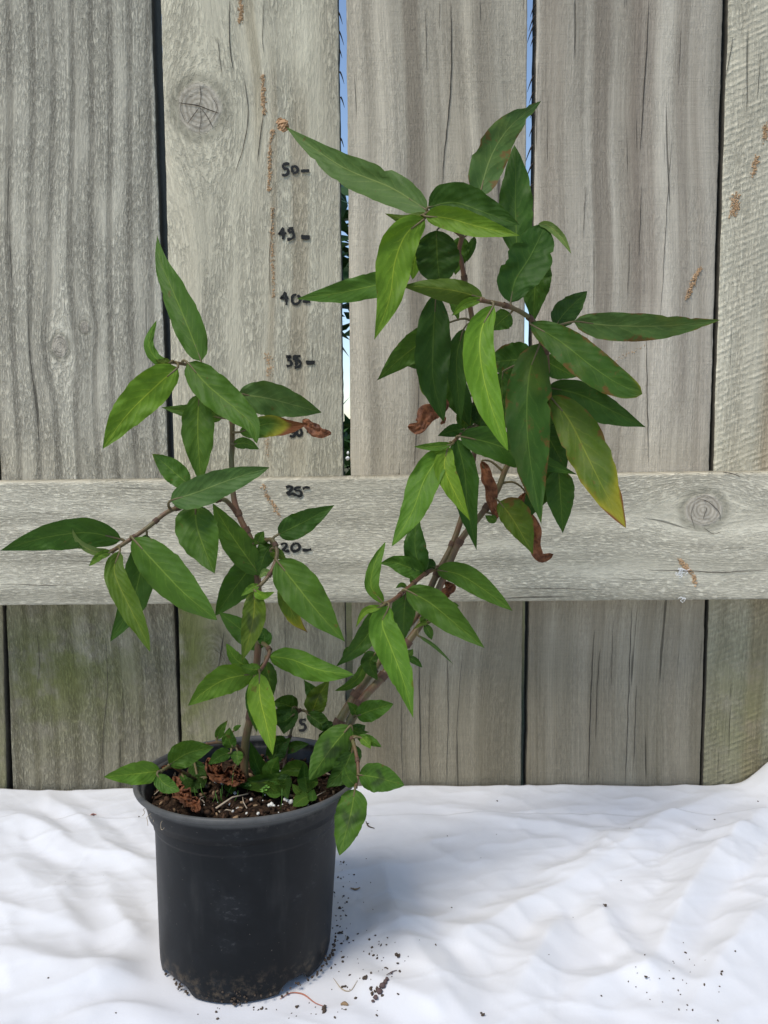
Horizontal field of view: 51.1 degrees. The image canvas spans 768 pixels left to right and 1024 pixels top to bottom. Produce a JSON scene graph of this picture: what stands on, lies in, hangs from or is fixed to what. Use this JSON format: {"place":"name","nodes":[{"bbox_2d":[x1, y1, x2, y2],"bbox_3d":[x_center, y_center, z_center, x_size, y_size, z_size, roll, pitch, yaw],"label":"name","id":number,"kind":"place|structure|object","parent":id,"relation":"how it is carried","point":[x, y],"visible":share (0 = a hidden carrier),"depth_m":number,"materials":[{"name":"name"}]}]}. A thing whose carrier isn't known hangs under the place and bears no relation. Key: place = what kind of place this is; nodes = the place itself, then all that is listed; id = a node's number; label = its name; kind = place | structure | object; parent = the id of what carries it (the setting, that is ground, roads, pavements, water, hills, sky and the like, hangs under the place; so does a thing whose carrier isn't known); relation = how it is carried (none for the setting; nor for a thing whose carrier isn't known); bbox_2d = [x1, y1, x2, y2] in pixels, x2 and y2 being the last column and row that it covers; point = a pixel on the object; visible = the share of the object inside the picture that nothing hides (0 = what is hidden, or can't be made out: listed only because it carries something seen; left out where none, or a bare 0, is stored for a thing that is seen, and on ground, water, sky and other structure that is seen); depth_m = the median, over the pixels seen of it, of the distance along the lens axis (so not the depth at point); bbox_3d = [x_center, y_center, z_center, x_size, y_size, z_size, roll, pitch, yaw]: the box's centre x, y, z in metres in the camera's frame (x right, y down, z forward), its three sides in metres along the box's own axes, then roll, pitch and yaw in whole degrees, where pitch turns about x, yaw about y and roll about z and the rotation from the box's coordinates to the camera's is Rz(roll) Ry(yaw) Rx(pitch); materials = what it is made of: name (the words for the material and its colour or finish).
{"place":"outdoors","nodes":[
{"label":"outdoors","id":0,"kind":"place"},
{"bbox_2d":[161,0,532,418],"label":"sky","id":1,"kind":"structure","parent":0,"point":[342,3],"materials":[{"name":"blue"}]},
{"bbox_2d":[344,468,524,784],"bbox_3d":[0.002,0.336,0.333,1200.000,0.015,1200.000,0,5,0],"label":"ground","id":2,"kind":"structure","parent":0,"point":[349,666],"depth_m":1.31,"materials":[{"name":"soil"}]},
{"bbox_2d":[341,184,350,475],"bbox_3d":[-0.666,-0.516,2.853,1.592,1.274,1.635,-3,6,-23],"label":"shrub","id":3,"kind":"object","parent":2,"relation":"on","point":[344,228],"visible":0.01,"depth_m":2.52,"materials":[{"name":"green plant"}]},
{"bbox_2d":[0,0,767,790],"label":"wooden fence","id":4,"kind":"object","parent":2,"relation":"on","point":[126,144],"visible":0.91,"depth_m":0.64,"materials":[{"name":"grey wood"}]},
{"bbox_2d":[675,568,690,602],"bbox_3d":[0.230,0.056,0.619,0.012,0.027,0.004,0,5,0],"label":"spider silk","id":5,"kind":"object","parent":4,"relation":"attached to","point":[682,572],"visible":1,"depth_m":0.62},
{"bbox_2d":[0,762,767,1023],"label":"white sheet","id":6,"kind":"object","parent":2,"relation":"on","point":[529,887],"visible":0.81,"depth_m":0.49,"materials":[{"name":"fabric"}]},
{"bbox_2d":[133,735,353,1005],"bbox_3d":[-0.077,0.199,0.462,0.126,0.108,0.125,0,5,0],"label":"plant pot","id":7,"kind":"object","parent":6,"relation":"on","point":[245,910],"visible":0.81,"depth_m":0.42,"materials":[{"name":"black plastic"}]},
{"bbox_2d":[152,754,340,817],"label":"potting soil","id":8,"kind":"structure","parent":7,"relation":"in","point":[244,803],"depth_m":0.44,"materials":[{"name":"brown soil"}]},
{"bbox_2d":[172,776,200,812],"bbox_3d":[-0.112,0.154,0.443,0.012,0.009,0.062,-4,6,-30],"label":"fallen leaf","id":9,"kind":"object","parent":8,"relation":"on","point":[185,797],"visible":0.84,"depth_m":0.43,"materials":[{"name":"brown plant"}]},
{"bbox_2d":[205,757,246,786],"bbox_3d":[-0.093,0.149,0.469,0.023,0.014,0.066,-2,6,-21],"label":"fallen leaf","id":10,"kind":"object","parent":8,"relation":"on","point":[216,773],"visible":0.94,"depth_m":0.46,"materials":[{"name":"brown plant"}]},
{"bbox_2d":[215,793,247,808],"bbox_3d":[-0.083,0.157,0.438,0.001,0.003,0.022,4,7,40],"label":"twig","id":11,"kind":"object","parent":8,"relation":"on","point":[223,803],"visible":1,"depth_m":0.43,"materials":[{"name":"beige wood"}]},
{"bbox_2d":[194,778,281,809],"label":"grass","id":12,"kind":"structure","parent":8,"relation":"on","point":[226,796],"depth_m":0.44,"materials":[{"name":"green plant"}]},
{"bbox_2d":[232,765,245,781],"bbox_3d":[-0.085,0.151,0.467,0.007,0.012,0.044,-2,6,-16],"label":"fallen leaf","id":13,"kind":"object","parent":8,"relation":"on","point":[235,774],"visible":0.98,"depth_m":0.46,"materials":[{"name":"brown plant"}]},
{"bbox_2d":[204,770,308,815],"bbox_3d":[-0.075,0.158,0.449,0.052,0.005,0.058,-3,6,-23],"label":"perlite","id":14,"kind":"object","parent":8,"relation":"on","point":[289,801],"visible":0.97,"depth_m":0.44,"materials":[{"name":"white stone"}]},
{"bbox_2d":[0,101,718,855],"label":"woody shrub","id":15,"kind":"object","parent":8,"relation":"on","point":[538,415],"visible":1,"depth_m":0.46,"materials":[{"name":"green plant"}]},
{"bbox_2d":[280,992,322,1005],"bbox_3d":[-0.042,0.256,0.423,0.025,0.002,0.008,2,6,19],"label":"root","id":16,"kind":"object","parent":6,"relation":"on","point":[304,995],"visible":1,"depth_m":0.42,"materials":[{"name":"beige plant"}]},
{"bbox_2d":[321,1004,326,1013],"bbox_3d":[-0.031,0.255,0.412,0.003,0.003,0.006,0,5,0],"label":"soil crumb","id":17,"kind":"object","parent":6,"relation":"on","point":[324,1009],"visible":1,"depth_m":0.41,"materials":[{"name":"soil"}]},
{"bbox_2d":[371,972,392,1001],"bbox_3d":[-0.001,0.251,0.428,0.012,0.005,0.022,0,5,0],"label":"spilled soil clump","id":18,"kind":"object","parent":6,"relation":"on","point":[381,985],"visible":1,"depth_m":0.42,"materials":[{"name":"grey soil"}]},
{"bbox_2d":[47,800,735,1021],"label":"soil specks","id":19,"kind":"object","parent":6,"relation":"on","point":[382,995],"visible":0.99,"depth_m":0.45,"materials":[{"name":"black soil"}]}
]}

